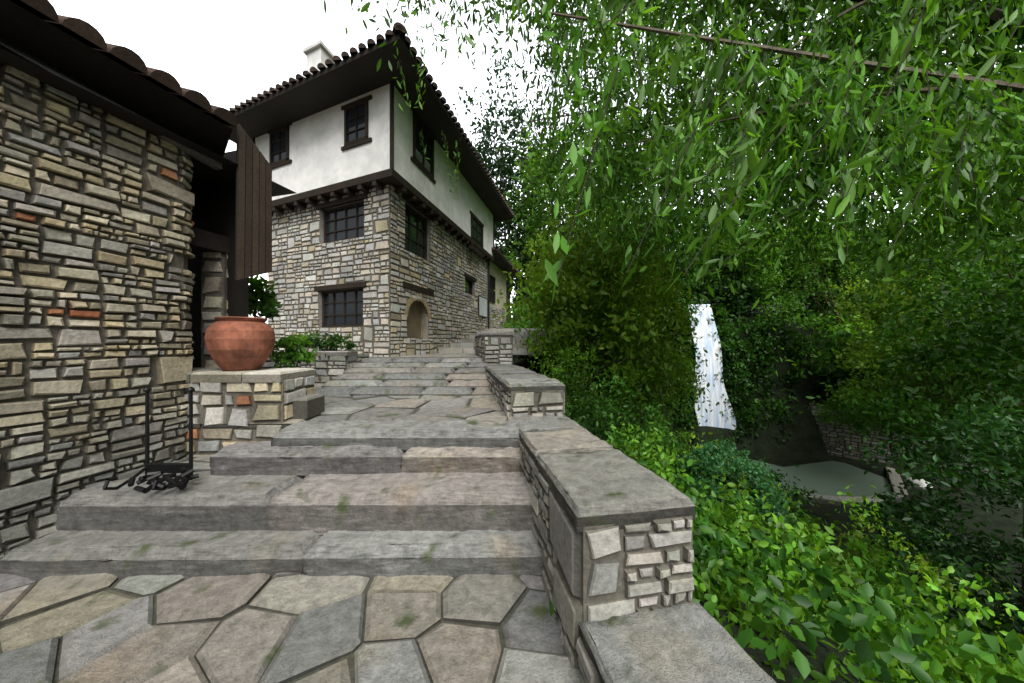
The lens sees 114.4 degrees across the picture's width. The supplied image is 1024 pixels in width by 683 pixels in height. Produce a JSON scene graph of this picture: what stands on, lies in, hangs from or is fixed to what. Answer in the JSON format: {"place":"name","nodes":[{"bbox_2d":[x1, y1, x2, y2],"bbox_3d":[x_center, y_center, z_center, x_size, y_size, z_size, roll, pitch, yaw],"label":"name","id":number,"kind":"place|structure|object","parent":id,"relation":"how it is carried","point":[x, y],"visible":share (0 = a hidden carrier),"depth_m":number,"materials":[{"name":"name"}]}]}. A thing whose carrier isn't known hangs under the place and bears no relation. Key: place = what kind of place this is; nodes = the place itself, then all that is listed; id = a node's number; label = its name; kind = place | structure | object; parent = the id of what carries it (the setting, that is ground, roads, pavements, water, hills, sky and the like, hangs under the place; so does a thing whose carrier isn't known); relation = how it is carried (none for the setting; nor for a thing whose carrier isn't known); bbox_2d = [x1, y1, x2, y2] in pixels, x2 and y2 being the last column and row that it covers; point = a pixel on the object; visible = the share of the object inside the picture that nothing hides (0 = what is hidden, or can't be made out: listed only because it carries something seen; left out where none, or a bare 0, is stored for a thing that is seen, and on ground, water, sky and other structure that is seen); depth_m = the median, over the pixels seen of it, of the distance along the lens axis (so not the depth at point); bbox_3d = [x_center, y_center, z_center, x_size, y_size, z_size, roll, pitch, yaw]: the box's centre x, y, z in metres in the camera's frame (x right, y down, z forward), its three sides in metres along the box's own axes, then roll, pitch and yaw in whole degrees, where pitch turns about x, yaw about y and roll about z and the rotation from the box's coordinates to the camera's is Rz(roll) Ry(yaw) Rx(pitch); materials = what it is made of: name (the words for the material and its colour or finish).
{"place":"outdoors","nodes":[
{"label":"outdoors","id":0,"kind":"place"},
{"bbox_2d":[0,65,194,557],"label":"building wall","id":1,"kind":"structure","parent":0,"point":[97,235],"depth_m":2.46,"materials":[{"name":"grey stone"}]},
{"bbox_2d":[0,0,295,367],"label":"roof timber","id":2,"kind":"object","parent":1,"relation":"on","point":[234,191],"visible":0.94,"depth_m":2.97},
{"bbox_2d":[201,252,227,367],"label":"stone pier","id":3,"kind":"structure","parent":2,"relation":"attached to","point":[214,277],"depth_m":3.63,"materials":[{"name":"stone"}]},
{"bbox_2d":[261,351,369,385],"bbox_3d":[-4.888,0.515,6.215,4.024,0.693,0.949,0,0,0],"label":"stone planter","id":4,"kind":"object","parent":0,"point":[331,366],"depth_m":5.76,"materials":[{"name":"grey stone"}]},
{"bbox_2d":[185,386,539,427],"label":"landing paving","id":5,"kind":"structure","parent":0,"point":[431,408],"depth_m":3.67,"materials":[{"name":"stone"}]},
{"bbox_2d":[184,368,315,456],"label":"pedestal wall","id":6,"kind":"structure","parent":5,"relation":"on","point":[246,398],"depth_m":3.11,"materials":[{"name":"stone"}]},
{"bbox_2d":[204,316,274,370],"bbox_3d":[-2.760,0.024,3.370,0.561,0.532,0.560,0,0,0],"label":"terracotta pot","id":7,"kind":"object","parent":6,"relation":"on","point":[233,343],"visible":1,"depth_m":3.19,"materials":[{"name":"orange ceramic"}]},
{"bbox_2d":[291,394,324,418],"bbox_3d":[-2.170,0.659,3.390,0.320,0.203,0.300,0,0,0],"label":"stone block","id":8,"kind":"object","parent":5,"relation":"on","point":[308,406],"visible":0.51,"depth_m":3.28,"materials":[{"name":"grey stone"}]},
{"bbox_2d":[315,358,490,395],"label":"steps","id":9,"kind":"structure","parent":5,"relation":"on","point":[401,376],"depth_m":5.33,"materials":[{"name":"stone"}]},
{"bbox_2d":[224,33,548,356],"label":"house","id":10,"kind":"structure","parent":0,"point":[384,264],"depth_m":7.79,"materials":[{"name":"grey stone"}]},
{"bbox_2d":[229,22,519,271],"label":"house roof tiles","id":11,"kind":"object","parent":10,"relation":"attached to","point":[398,27],"visible":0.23,"depth_m":6.78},
{"bbox_2d":[48,0,1021,323],"label":"sky","id":12,"kind":"structure","parent":0,"point":[229,52],"materials":[{"name":"white"}]},
{"bbox_2d":[512,285,1023,682],"bbox_3d":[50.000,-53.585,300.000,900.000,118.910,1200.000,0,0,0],"label":"terrain","id":13,"kind":"structure","parent":0,"point":[805,444],"depth_m":16.28,"materials":[{"name":"green plant"}]},
{"bbox_2d":[0,420,543,580],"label":"steps","id":14,"kind":"structure","parent":13,"relation":"on","point":[373,499],"depth_m":2.32,"materials":[{"name":"stone"}]},
{"bbox_2d":[102,387,198,493],"bbox_3d":[-2.611,0.720,2.442,0.506,0.738,0.304,0,0,0],"label":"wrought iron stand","id":15,"kind":"object","parent":14,"relation":"on","point":[154,472],"visible":1,"depth_m":2.52,"materials":[{"name":"black metal"}]},
{"bbox_2d":[171,456,210,471],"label":"stone block","id":16,"kind":"structure","parent":14,"relation":"on","point":[200,464],"depth_m":2.97,"materials":[{"name":"stone"}]},
{"bbox_2d":[0,573,580,682],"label":"paving","id":17,"kind":"structure","parent":13,"relation":"on","point":[252,628],"depth_m":1.71,"materials":[{"name":"stone"}]},
{"bbox_2d":[346,357,479,382],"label":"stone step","id":18,"kind":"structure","parent":13,"relation":"on","point":[442,358],"depth_m":6.89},
{"bbox_2d":[369,353,478,357],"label":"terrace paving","id":19,"kind":"structure","parent":18,"relation":"on","point":[450,355],"depth_m":7.73,"materials":[{"name":"grey stone"}]},
{"bbox_2d":[474,337,694,682],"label":"parapet wall","id":20,"kind":"structure","parent":13,"relation":"on","point":[599,572],"depth_m":1.53,"materials":[{"name":"stone"}]},
{"bbox_2d":[475,332,775,682],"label":"parapet capstones","id":21,"kind":"object","parent":20,"relation":"on","point":[590,478],"visible":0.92,"depth_m":1.51,"materials":[{"name":"stone"}]},
{"bbox_2d":[254,0,1023,634],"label":"branches","id":22,"kind":"object","parent":13,"relation":"on","point":[998,14],"visible":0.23,"depth_m":3.12,"materials":[{"name":"plant"}]},
{"bbox_2d":[249,0,1023,682],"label":"tree foliage","id":23,"kind":"object","parent":22,"relation":"attached to","point":[885,624],"visible":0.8,"depth_m":4.37,"materials":[{"name":"green plant"}]},
{"bbox_2d":[688,304,735,429],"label":"waterfall","id":24,"kind":"structure","parent":13,"relation":"on","point":[712,346],"depth_m":17.21,"materials":[{"name":"white liquid"}]},
{"bbox_2d":[710,454,908,506],"bbox_3d":[13.524,5.951,14.153,7.216,0.659,4.910,0,0,0],"label":"rim","id":25,"kind":"object","parent":13,"relation":"on","point":[894,478],"visible":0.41,"depth_m":12.09,"materials":[{"name":"grey stone"}]},
{"bbox_2d":[809,402,1009,479],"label":"stone wall","id":26,"kind":"structure","parent":13,"relation":"on","point":[831,434],"depth_m":16.13,"materials":[{"name":"stone"}]},
{"bbox_2d":[731,455,890,496],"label":"pool water","id":27,"kind":"structure","parent":0,"point":[831,478],"depth_m":13.92,"materials":[{"name":"green liquid"}]},
{"bbox_2d":[903,477,931,488],"bbox_3d":[16.194,5.630,13.154,0.737,0.400,0.748,0,0,0],"label":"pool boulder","id":28,"kind":"object","parent":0,"point":[922,483],"visible":0.41,"depth_m":12.98,"materials":[{"name":"white stone"}]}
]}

